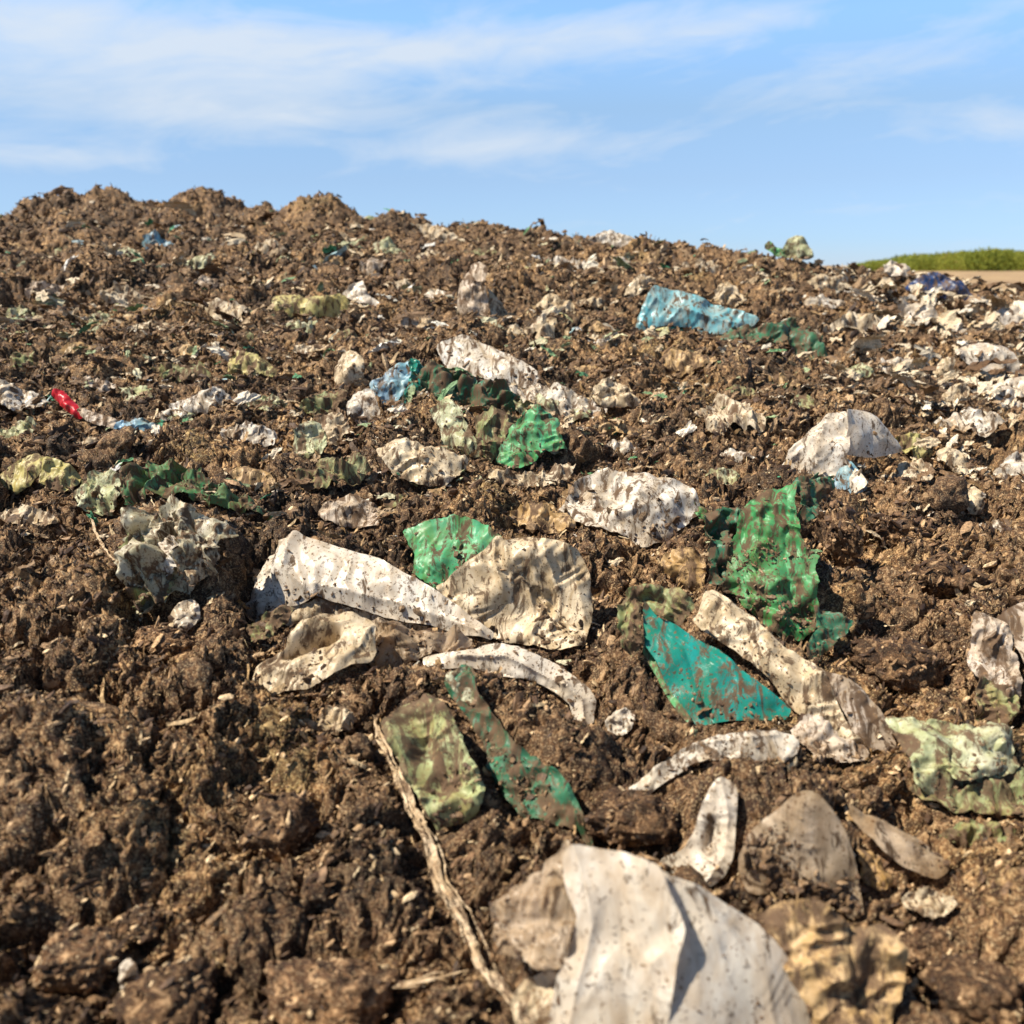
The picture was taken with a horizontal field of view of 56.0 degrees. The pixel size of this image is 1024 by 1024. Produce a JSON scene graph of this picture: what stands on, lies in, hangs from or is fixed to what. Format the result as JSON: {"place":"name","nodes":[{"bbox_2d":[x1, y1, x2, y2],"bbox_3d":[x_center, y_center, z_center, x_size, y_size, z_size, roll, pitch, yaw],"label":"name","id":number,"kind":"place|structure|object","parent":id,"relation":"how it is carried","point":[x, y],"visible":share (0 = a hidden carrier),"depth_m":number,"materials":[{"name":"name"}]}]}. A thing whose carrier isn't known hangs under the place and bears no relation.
{"place":"outdoors","nodes":[
{"label":"outdoors","id":0,"kind":"place"},
{"bbox_2d":[0,186,1023,1023],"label":"ground","id":1,"kind":"structure","parent":0,"point":[290,930],"depth_m":1.22,"materials":[{"name":"soil"}]},
{"bbox_2d":[0,379,50,410],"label":"plastic scrap","id":2,"kind":"object","parent":1,"relation":"on","point":[13,396],"visible":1,"depth_m":2.17,"materials":[{"name":"plastic"}]},
{"bbox_2d":[0,504,58,525],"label":"plastic scrap","id":3,"kind":"object","parent":1,"relation":"on","point":[31,513],"visible":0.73,"depth_m":1.68,"materials":[{"name":"plastic"}]},
{"bbox_2d":[0,453,80,493],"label":"plastic scrap","id":4,"kind":"object","parent":1,"relation":"on","point":[19,476],"visible":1,"depth_m":1.79,"materials":[{"name":"plastic"}]},
{"bbox_2d":[25,281,64,297],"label":"plastic scrap","id":5,"kind":"object","parent":1,"relation":"on","point":[53,289],"visible":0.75,"depth_m":3.48,"materials":[{"name":"plastic"}]},
{"bbox_2d":[29,925,124,992],"bbox_3d":[-0.367,0.374,0.812,0.076,0.045,0.055,-4,15,-17],"label":"soil clod","id":6,"kind":"object","parent":1,"relation":"on","point":[103,939],"visible":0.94,"depth_m":0.80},
{"bbox_2d":[52,388,118,428],"bbox_3d":[-0.938,-0.227,2.110,0.195,0.078,0.037,7,16,26],"label":"plastic strip","id":7,"kind":"object","parent":1,"relation":"on","point":[65,401],"visible":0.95,"depth_m":2.11,"materials":[{"name":"plastic"}]},
{"bbox_2d":[98,281,152,303],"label":"plastic scrap","id":8,"kind":"object","parent":1,"relation":"on","point":[126,293],"visible":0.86,"depth_m":3.43,"materials":[{"name":"plastic"}]},
{"bbox_2d":[118,958,139,989],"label":"plastic scrap","id":9,"kind":"object","parent":1,"relation":"on","point":[128,970],"visible":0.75,"depth_m":0.80,"materials":[{"name":"plastic"}]},
{"bbox_2d":[114,905,160,940],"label":"soil clod","id":10,"kind":"object","parent":1,"relation":"on","point":[129,918],"visible":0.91,"depth_m":0.84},
{"bbox_2d":[129,625,196,662],"bbox_3d":[-0.456,0.172,1.258,0.082,0.049,0.063,4,15,15],"label":"soil clod","id":11,"kind":"object","parent":1,"relation":"on","point":[157,649],"visible":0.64,"depth_m":1.24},
{"bbox_2d":[111,957,216,1023],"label":"soil clod","id":12,"kind":"object","parent":1,"relation":"on","point":[151,1006],"visible":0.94,"depth_m":0.76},
{"bbox_2d":[73,457,273,520],"bbox_3d":[-0.577,-0.037,1.663,0.434,0.112,0.086,5,15,18],"label":"plastic sheet","id":13,"kind":"object","parent":1,"relation":"on","point":[97,492],"visible":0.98,"depth_m":1.66,"materials":[{"name":"plastic"}]},
{"bbox_2d":[114,494,238,621],"bbox_3d":[-0.472,0.062,1.339,0.170,0.163,0.113,0,14,0],"label":"plastic bag","id":14,"kind":"object","parent":1,"relation":"on","point":[161,555],"visible":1,"depth_m":1.33,"materials":[{"name":"plastic"}]},
{"bbox_2d":[149,360,211,382],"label":"plastic scrap","id":15,"kind":"object","parent":1,"relation":"on","point":[179,372],"visible":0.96,"depth_m":2.41,"materials":[{"name":"plastic"}]},
{"bbox_2d":[168,599,199,632],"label":"plastic scrap","id":16,"kind":"object","parent":1,"relation":"on","point":[185,614],"visible":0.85,"depth_m":1.31,"materials":[{"name":"plastic"}]},
{"bbox_2d":[154,386,232,420],"bbox_3d":[-0.705,-0.237,2.129,0.158,0.075,0.070,0,14,0],"label":"plastic strip","id":17,"kind":"object","parent":1,"relation":"on","point":[202,401],"visible":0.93,"depth_m":2.13,"materials":[{"name":"plastic"}]},
{"bbox_2d":[200,298,247,321],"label":"plastic scrap","id":18,"kind":"object","parent":1,"relation":"on","point":[236,309],"visible":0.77,"depth_m":3.12,"materials":[{"name":"plastic"}]},
{"bbox_2d":[220,419,277,446],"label":"plastic scrap","id":19,"kind":"object","parent":1,"relation":"on","point":[263,435],"visible":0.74,"depth_m":2.00,"materials":[{"name":"plastic"}]},
{"bbox_2d":[229,466,274,492],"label":"plastic scrap","id":20,"kind":"object","parent":1,"relation":"on","point":[248,475],"visible":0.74,"depth_m":1.77,"materials":[{"name":"plastic"}]},
{"bbox_2d":[228,350,276,376],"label":"plastic scrap","id":21,"kind":"object","parent":1,"relation":"on","point":[246,363],"visible":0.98,"depth_m":2.46,"materials":[{"name":"plastic"}]},
{"bbox_2d":[238,792,321,861],"bbox_3d":[-0.228,0.310,0.949,0.077,0.069,0.066,0,14,0],"label":"soil clod","id":22,"kind":"object","parent":1,"relation":"on","point":[275,807],"visible":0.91,"depth_m":0.93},
{"bbox_2d":[293,420,326,457],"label":"plastic scrap","id":23,"kind":"object","parent":1,"relation":"on","point":[310,436],"visible":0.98,"depth_m":1.94,"materials":[{"name":"plastic"}]},
{"bbox_2d":[272,293,349,317],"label":"plastic bag","id":24,"kind":"object","parent":1,"relation":"on","point":[325,305],"visible":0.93,"depth_m":3.14,"materials":[{"name":"plastic"}]},
{"bbox_2d":[253,611,375,693],"bbox_3d":[-0.242,0.177,1.203,0.155,0.076,0.086,-8,16,-27],"label":"plastic bag","id":25,"kind":"object","parent":1,"relation":"on","point":[319,648],"visible":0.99,"depth_m":1.20,"materials":[{"name":"plastic"}]},
{"bbox_2d":[299,388,346,416],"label":"plastic scrap","id":26,"kind":"object","parent":1,"relation":"on","point":[319,403],"visible":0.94,"depth_m":2.17,"materials":[{"name":"plastic"}]},
{"bbox_2d":[263,958,402,1023],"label":"soil clod","id":27,"kind":"object","parent":1,"relation":"on","point":[375,998],"visible":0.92,"depth_m":0.76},
{"bbox_2d":[296,453,370,490],"bbox_3d":[-0.331,-0.076,1.791,0.136,0.066,0.075,0,14,0],"label":"plastic scrap","id":28,"kind":"object","parent":1,"relation":"on","point":[353,469],"visible":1,"depth_m":1.79,"materials":[{"name":"plastic"}]},
{"bbox_2d":[317,412,349,445],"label":"plastic scrap","id":29,"kind":"object","parent":1,"relation":"on","point":[335,426],"visible":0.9,"depth_m":2.01,"materials":[{"name":"plastic"}]},
{"bbox_2d":[316,705,354,734],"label":"plastic scrap","id":30,"kind":"object","parent":1,"relation":"on","point":[333,720],"visible":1,"depth_m":1.10,"materials":[{"name":"plastic"}]},
{"bbox_2d":[318,493,380,527],"bbox_3d":[-0.282,-0.002,1.666,0.115,0.056,0.049,2,14,7],"label":"plastic scrap","id":31,"kind":"object","parent":1,"relation":"on","point":[352,510],"visible":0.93,"depth_m":1.66,"materials":[{"name":"plastic"}]},
{"bbox_2d":[334,350,364,385],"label":"plastic bag","id":32,"kind":"object","parent":1,"relation":"on","point":[349,368],"visible":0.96,"depth_m":2.38,"materials":[{"name":"plastic"}]},
{"bbox_2d":[342,281,379,305],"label":"plastic scrap","id":33,"kind":"object","parent":1,"relation":"on","point":[357,291],"visible":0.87,"depth_m":3.43,"materials":[{"name":"plastic"}]},
{"bbox_2d":[346,388,379,424],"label":"plastic bag","id":34,"kind":"object","parent":1,"relation":"on","point":[362,407],"visible":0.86,"depth_m":2.13,"materials":[{"name":"plastic"}]},
{"bbox_2d":[246,530,493,642],"bbox_3d":[-0.209,0.119,1.361,0.369,0.145,0.198,0,14,0],"label":"plastic bag","id":35,"kind":"object","parent":1,"relation":"on","point":[299,569],"visible":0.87,"depth_m":1.38,"materials":[{"name":"plastic"}]},
{"bbox_2d":[369,358,424,406],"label":"plastic sheet","id":36,"kind":"object","parent":1,"relation":"on","point":[392,382],"visible":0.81,"depth_m":2.29,"materials":[{"name":"plastic"}]},
{"bbox_2d":[368,617,472,669],"bbox_3d":[-0.123,0.173,1.253,0.135,0.061,0.057,3,15,11],"label":"plastic strip","id":37,"kind":"object","parent":1,"relation":"on","point":[398,644],"visible":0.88,"depth_m":1.25,"materials":[{"name":"plastic"}]},
{"bbox_2d":[376,437,467,486],"bbox_3d":[-0.174,-0.093,1.807,0.175,0.087,0.058,2,15,9],"label":"plastic bag","id":38,"kind":"object","parent":1,"relation":"on","point":[440,467],"visible":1,"depth_m":1.80,"materials":[{"name":"plastic"}]},
{"bbox_2d":[381,693,484,833],"bbox_3d":[-0.084,0.258,0.986,0.073,0.101,0.127,-9,17,-31],"label":"plastic bag","id":39,"kind":"object","parent":1,"relation":"on","point":[439,769],"visible":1,"depth_m":0.98,"materials":[{"name":"plastic"}]},
{"bbox_2d":[373,715,510,1005],"bbox_3d":[-0.083,0.317,0.934,0.023,0.064,0.439,-6,16,-23],"label":"dry stalk","id":40,"kind":"object","parent":1,"relation":"on","point":[443,890],"visible":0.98,"depth_m":0.90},
{"bbox_2d":[403,514,499,588],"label":"plastic sheet","id":41,"kind":"object","parent":1,"relation":"on","point":[444,548],"visible":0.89,"depth_m":1.49,"materials":[{"name":"plastic"}]},
{"bbox_2d":[430,398,482,457],"bbox_3d":[-0.119,-0.169,1.957,0.125,0.112,0.058,13,19,41],"label":"plastic bag","id":42,"kind":"object","parent":1,"relation":"on","point":[448,418],"visible":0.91,"depth_m":1.96,"materials":[{"name":"plastic"}]},
{"bbox_2d":[411,359,520,414],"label":"plastic sheet","id":43,"kind":"object","parent":1,"relation":"on","point":[434,377],"visible":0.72,"depth_m":2.25,"materials":[{"name":"plastic"}]},
{"bbox_2d":[457,262,506,318],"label":"plastic bag","id":44,"kind":"object","parent":1,"relation":"on","point":[473,299],"visible":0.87,"depth_m":3.28,"materials":[{"name":"plastic"}]},
{"bbox_2d":[474,405,518,462],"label":"plastic sheet","id":45,"kind":"object","parent":1,"relation":"on","point":[493,424],"visible":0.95,"depth_m":1.94,"materials":[{"name":"plastic"}]},
{"bbox_2d":[423,643,595,724],"bbox_3d":[-0.004,0.215,1.228,0.226,0.085,0.042,4,15,16],"label":"plastic strip","id":46,"kind":"object","parent":1,"relation":"on","point":[575,693],"visible":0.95,"depth_m":1.22,"materials":[{"name":"plastic"}]},
{"bbox_2d":[0,251,1021,1023],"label":"soil lumps","id":47,"kind":"object","parent":1,"relation":"on","point":[948,491],"visible":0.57,"depth_m":1.09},
{"bbox_2d":[0,185,1023,779],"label":"plastic shreds","id":48,"kind":"object","parent":1,"relation":"on","point":[864,287],"visible":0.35,"depth_m":2.97,"materials":[{"name":"plastic"}]},
{"bbox_2d":[0,183,1023,1023],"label":"plant fibres","id":49,"kind":"object","parent":1,"relation":"on","point":[8,593],"visible":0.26,"depth_m":1.70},
{"bbox_2d":[0,186,1023,1023],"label":"soil crumbs","id":50,"kind":"object","parent":1,"relation":"on","point":[518,702],"visible":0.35,"depth_m":1.38,"materials":[{"name":"soil"}]},
{"bbox_2d":[436,536,592,649],"bbox_3d":[0.001,0.110,1.349,0.224,0.143,0.085,3,15,11],"label":"plastic bag","id":51,"kind":"object","parent":1,"relation":"on","point":[529,591],"visible":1,"depth_m":1.35,"materials":[{"name":"plastic"}]},
{"bbox_2d":[444,664,592,846],"bbox_3d":[-0.006,0.253,1.022,0.046,0.118,0.248,-11,18,-35],"label":"plastic sheet","id":52,"kind":"object","parent":1,"relation":"on","point":[529,786],"visible":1,"depth_m":1.00,"materials":[{"name":"plastic"}]},
{"bbox_2d":[496,403,566,468],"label":"plastic sheet","id":53,"kind":"object","parent":1,"relation":"on","point":[534,434],"visible":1,"depth_m":1.91,"materials":[{"name":"plastic"}]},
{"bbox_2d":[506,313,556,339],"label":"plastic scrap","id":54,"kind":"object","parent":1,"relation":"on","point":[542,325],"visible":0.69,"depth_m":3.04,"materials":[{"name":"plastic"}]},
{"bbox_2d":[488,463,575,489],"bbox_3d":[0.038,-0.068,1.829,0.167,0.049,0.056,0,14,0],"label":"plastic scrap","id":55,"kind":"object","parent":1,"relation":"on","point":[528,479],"visible":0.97,"depth_m":1.82,"materials":[{"name":"plastic"}]},
{"bbox_2d":[507,501,575,534],"bbox_3d":[0.051,0.009,1.674,0.119,0.055,0.056,0,14,0],"label":"plastic scrap","id":56,"kind":"object","parent":1,"relation":"on","point":[544,516],"visible":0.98,"depth_m":1.67,"materials":[{"name":"plastic"}]},
{"bbox_2d":[513,393,591,420],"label":"plastic sheet","id":57,"kind":"object","parent":1,"relation":"on","point":[551,404],"visible":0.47,"depth_m":2.26,"materials":[{"name":"plastic"}]},
{"bbox_2d":[437,334,607,416],"bbox_3d":[0.002,-0.334,2.369,0.168,0.181,0.488,-13,20,-42],"label":"plastic sheet","id":58,"kind":"object","parent":57,"relation":"on","point":[472,356],"visible":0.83,"depth_m":2.43,"materials":[{"name":"plastic"}]},
{"bbox_2d":[589,230,632,248],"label":"plastic scrap","id":59,"kind":"object","parent":1,"relation":"on","point":[614,238],"visible":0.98,"depth_m":4.91,"materials":[{"name":"plastic"}]},
{"bbox_2d":[590,377,640,408],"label":"plastic scrap","id":60,"kind":"object","parent":1,"relation":"on","point":[607,392],"visible":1,"depth_m":2.32,"materials":[{"name":"plastic"}]},
{"bbox_2d":[605,707,634,735],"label":"plastic scrap","id":61,"kind":"object","parent":1,"relation":"on","point":[618,722],"visible":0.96,"depth_m":1.13,"materials":[{"name":"plastic"}]},
{"bbox_2d":[585,786,676,846],"bbox_3d":[0.123,0.307,0.958,0.086,0.058,0.074,9,17,32],"label":"soil clod","id":62,"kind":"object","parent":1,"relation":"on","point":[626,818],"visible":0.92,"depth_m":0.94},
{"bbox_2d":[559,467,707,546],"bbox_3d":[0.216,-0.010,1.696,0.274,0.117,0.114,2,15,9],"label":"plastic bag","id":63,"kind":"object","parent":1,"relation":"on","point":[647,509],"visible":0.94,"depth_m":1.69,"materials":[{"name":"plastic"}]},
{"bbox_2d":[490,840,809,1023],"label":"plastic bag","id":64,"kind":"object","parent":1,"relation":"on","point":[652,943],"visible":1,"depth_m":0.74,"materials":[{"name":"plastic"}]},
{"bbox_2d":[658,547,706,593],"bbox_3d":[0.274,0.093,1.519,0.080,0.075,0.046,9,17,31],"label":"plastic scrap","id":65,"kind":"object","parent":1,"relation":"on","point":[687,565],"visible":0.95,"depth_m":1.51,"materials":[{"name":"plastic"}]},
{"bbox_2d":[659,349,718,377],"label":"plastic scrap","id":66,"kind":"object","parent":1,"relation":"on","point":[675,362],"visible":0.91,"depth_m":2.62,"materials":[{"name":"plastic"}]},
{"bbox_2d":[659,777,736,886],"bbox_3d":[0.182,0.301,0.899,0.074,0.087,0.046,-5,15,-17],"label":"plastic strip","id":67,"kind":"object","parent":1,"relation":"on","point":[707,852],"visible":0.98,"depth_m":0.91,"materials":[{"name":"plastic"}]},
{"bbox_2d":[617,584,790,724],"bbox_3d":[0.220,0.176,1.155,0.216,0.148,0.082,9,17,31],"label":"plastic sheet","id":68,"kind":"object","parent":1,"relation":"on","point":[695,676],"visible":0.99,"depth_m":1.17,"materials":[{"name":"plastic"}]},
{"bbox_2d":[629,729,798,792],"bbox_3d":[0.215,0.266,1.033,0.185,0.062,0.032,-1,14,-5],"label":"plastic strip","id":69,"kind":"object","parent":1,"relation":"on","point":[756,744],"visible":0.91,"depth_m":1.03,"materials":[{"name":"plastic"}]},
{"bbox_2d":[712,281,746,307],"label":"plastic scrap","id":70,"kind":"object","parent":1,"relation":"on","point":[726,292],"visible":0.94,"depth_m":3.76,"materials":[{"name":"plastic"}]},
{"bbox_2d":[694,393,765,435],"bbox_3d":[0.489,-0.221,2.182,0.157,0.084,0.133,0,14,0],"label":"plastic scrap","id":71,"kind":"object","parent":1,"relation":"on","point":[718,419],"visible":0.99,"depth_m":2.15,"materials":[{"name":"plastic"}]},
{"bbox_2d":[635,285,828,363],"bbox_3d":[0.758,-0.635,3.299,0.687,0.271,0.198,7,16,25],"label":"plastic sheet","id":72,"kind":"object","parent":1,"relation":"on","point":[661,306],"visible":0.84,"depth_m":3.36,"materials":[{"name":"plastic"}]},
{"bbox_2d":[702,472,854,661],"bbox_3d":[0.380,0.071,1.367,0.207,0.224,0.200,0,14,0],"label":"plastic sheet","id":73,"kind":"object","parent":1,"relation":"on","point":[762,559],"visible":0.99,"depth_m":1.37,"materials":[{"name":"plastic"}]},
{"bbox_2d":[765,235,813,259],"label":"plastic bag","id":74,"kind":"object","parent":1,"relation":"on","point":[797,246],"visible":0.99,"depth_m":4.97,"materials":[{"name":"plastic"}]},
{"bbox_2d":[692,590,895,763],"bbox_3d":[0.315,0.204,1.148,0.254,0.149,0.143,11,18,36],"label":"plastic sheet","id":75,"kind":"object","parent":1,"relation":"on","point":[812,691],"visible":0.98,"depth_m":1.15,"materials":[{"name":"plastic"}]},
{"bbox_2d":[738,790,863,920],"bbox_3d":[0.260,0.308,0.864,0.109,0.106,0.043,0,14,0],"label":"plastic sheet","id":76,"kind":"object","parent":1,"relation":"on","point":[796,843],"visible":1,"depth_m":0.86,"materials":[{"name":"plastic"}]},
{"bbox_2d":[809,274,851,290],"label":"plastic scrap","id":77,"kind":"object","parent":1,"relation":"on","point":[836,283],"visible":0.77,"depth_m":4.53,"materials":[{"name":"plastic"}]},
{"bbox_2d":[754,898,908,1023],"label":"plastic bag","id":78,"kind":"object","parent":1,"relation":"on","point":[838,969],"visible":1,"depth_m":0.75,"materials":[{"name":"plastic"}]},
{"bbox_2d":[814,505,862,568],"bbox_3d":[0.574,0.053,1.682,0.071,0.140,0.120,0,14,0],"label":"soil clod","id":79,"kind":"object","parent":1,"relation":"on","point":[854,551],"visible":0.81,"depth_m":1.65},
{"bbox_2d":[782,409,901,493],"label":"plastic sheet","id":80,"kind":"object","parent":1,"relation":"on","point":[828,443],"visible":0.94,"depth_m":2.00,"materials":[{"name":"plastic"}]},
{"bbox_2d":[823,311,895,334],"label":"plastic scrap","id":81,"kind":"object","parent":1,"relation":"on","point":[863,322],"visible":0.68,"depth_m":3.61,"materials":[{"name":"plastic"}]},
{"bbox_2d":[856,847,893,890],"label":"plastic scrap","id":82,"kind":"object","parent":1,"relation":"on","point":[874,874],"visible":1,"depth_m":0.90,"materials":[{"name":"plastic"}]},
{"bbox_2d":[848,803,950,878],"bbox_3d":[0.368,0.313,0.913,0.096,0.056,0.028,3,15,11],"label":"plastic strip","id":83,"kind":"object","parent":1,"relation":"on","point":[904,849],"visible":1,"depth_m":0.91,"materials":[{"name":"plastic"}]},
{"bbox_2d":[849,637,951,693],"bbox_3d":[0.522,0.204,1.306,0.111,0.068,0.107,-8,17,-29],"label":"soil clod","id":84,"kind":"object","parent":1,"relation":"on","point":[890,651],"visible":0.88,"depth_m":1.27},
{"bbox_2d":[866,515,934,547],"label":"soil clod","id":85,"kind":"object","parent":1,"relation":"on","point":[906,529],"visible":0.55,"depth_m":1.74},
{"bbox_2d":[881,458,933,480],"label":"plastic scrap","id":86,"kind":"object","parent":1,"relation":"on","point":[918,466],"visible":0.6,"depth_m":2.08,"materials":[{"name":"plastic"}]},
{"bbox_2d":[895,432,933,458],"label":"plastic scrap","id":87,"kind":"object","parent":1,"relation":"on","point":[906,441],"visible":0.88,"depth_m":2.19,"materials":[{"name":"plastic"}]},
{"bbox_2d":[896,297,948,329],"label":"plastic sheet","id":88,"kind":"object","parent":1,"relation":"on","point":[925,311],"visible":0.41,"depth_m":3.81,"materials":[{"name":"plastic"}]},
{"bbox_2d":[895,927,959,969],"bbox_3d":[0.347,0.373,0.817,0.056,0.042,0.042,0,14,0],"label":"soil clod","id":89,"kind":"object","parent":1,"relation":"on","point":[937,948],"visible":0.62,"depth_m":0.81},
{"bbox_2d":[901,886,957,919],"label":"plastic scrap","id":90,"kind":"object","parent":1,"relation":"on","point":[932,904],"visible":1,"depth_m":0.87,"materials":[{"name":"plastic"}]},
{"bbox_2d":[905,272,981,300],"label":"plastic bag","id":91,"kind":"object","parent":1,"relation":"on","point":[930,280],"visible":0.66,"depth_m":4.71,"materials":[{"name":"plastic"}]},
{"bbox_2d":[907,550,990,599],"bbox_3d":[0.701,0.112,1.568,0.136,0.093,0.128,-10,18,-35],"label":"soil clod","id":92,"kind":"object","parent":1,"relation":"on","point":[944,570],"visible":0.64,"depth_m":1.53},
{"bbox_2d":[885,716,1023,817],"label":"plastic sheet","id":93,"kind":"object","parent":1,"relation":"on","point":[962,768],"visible":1,"depth_m":1.03,"materials":[{"name":"plastic"}]},
{"bbox_2d":[935,447,973,473],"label":"plastic scrap","id":94,"kind":"object","parent":1,"relation":"on","point":[950,457],"visible":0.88,"depth_m":2.14,"materials":[{"name":"plastic"}]},
{"bbox_2d":[918,954,1023,1023],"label":"soil clod","id":95,"kind":"object","parent":1,"relation":"on","point":[977,993],"visible":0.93,"depth_m":0.76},
{"bbox_2d":[934,407,1008,437],"bbox_3d":[1.137,-0.222,2.385,0.174,0.069,0.077,8,16,28],"label":"plastic scrap","id":96,"kind":"object","parent":1,"relation":"on","point":[980,422],"visible":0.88,"depth_m":2.38,"materials":[{"name":"plastic"}]},
{"bbox_2d":[939,819,1020,848],"bbox_3d":[0.472,0.323,0.966,0.084,0.027,0.025,0,14,0],"label":"plastic scrap","id":97,"kind":"object","parent":1,"relation":"on","point":[968,832],"visible":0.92,"depth_m":0.96,"materials":[{"name":"plastic"}]},
{"bbox_2d":[955,343,1019,376],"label":"plastic bag","id":98,"kind":"object","parent":1,"relation":"on","point":[977,352],"visible":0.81,"depth_m":3.02,"materials":[{"name":"plastic"}]},
{"bbox_2d":[967,602,1023,724],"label":"plastic bag","id":99,"kind":"object","parent":1,"relation":"on","point":[993,663],"visible":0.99,"depth_m":1.24,"materials":[{"name":"plastic"}]},
{"bbox_2d":[986,376,1023,406],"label":"plastic sheet","id":100,"kind":"object","parent":1,"relation":"on","point":[1012,388],"visible":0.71,"depth_m":2.69,"materials":[{"name":"plastic"}]},
{"bbox_2d":[993,451,1023,478],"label":"plastic bag","id":101,"kind":"object","parent":1,"relation":"on","point":[1013,463],"visible":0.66,"depth_m":2.17,"materials":[{"name":"plastic"}]},
{"bbox_2d":[0,0,1023,265],"label":"sky","id":102,"kind":"structure","parent":0,"point":[861,130],"materials":[{"name":"blue"}]},
{"bbox_2d":[822,266,1023,291],"bbox_3d":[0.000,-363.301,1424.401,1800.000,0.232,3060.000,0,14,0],"label":"field","id":103,"kind":"structure","parent":0,"point":[990,277],"depth_m":216.87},
{"bbox_2d":[848,246,1023,270],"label":"shrub thicket","id":104,"kind":"object","parent":103,"relation":"on","point":[995,259],"visible":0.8,"depth_m":381.64,"materials":[{"name":"green plant"}]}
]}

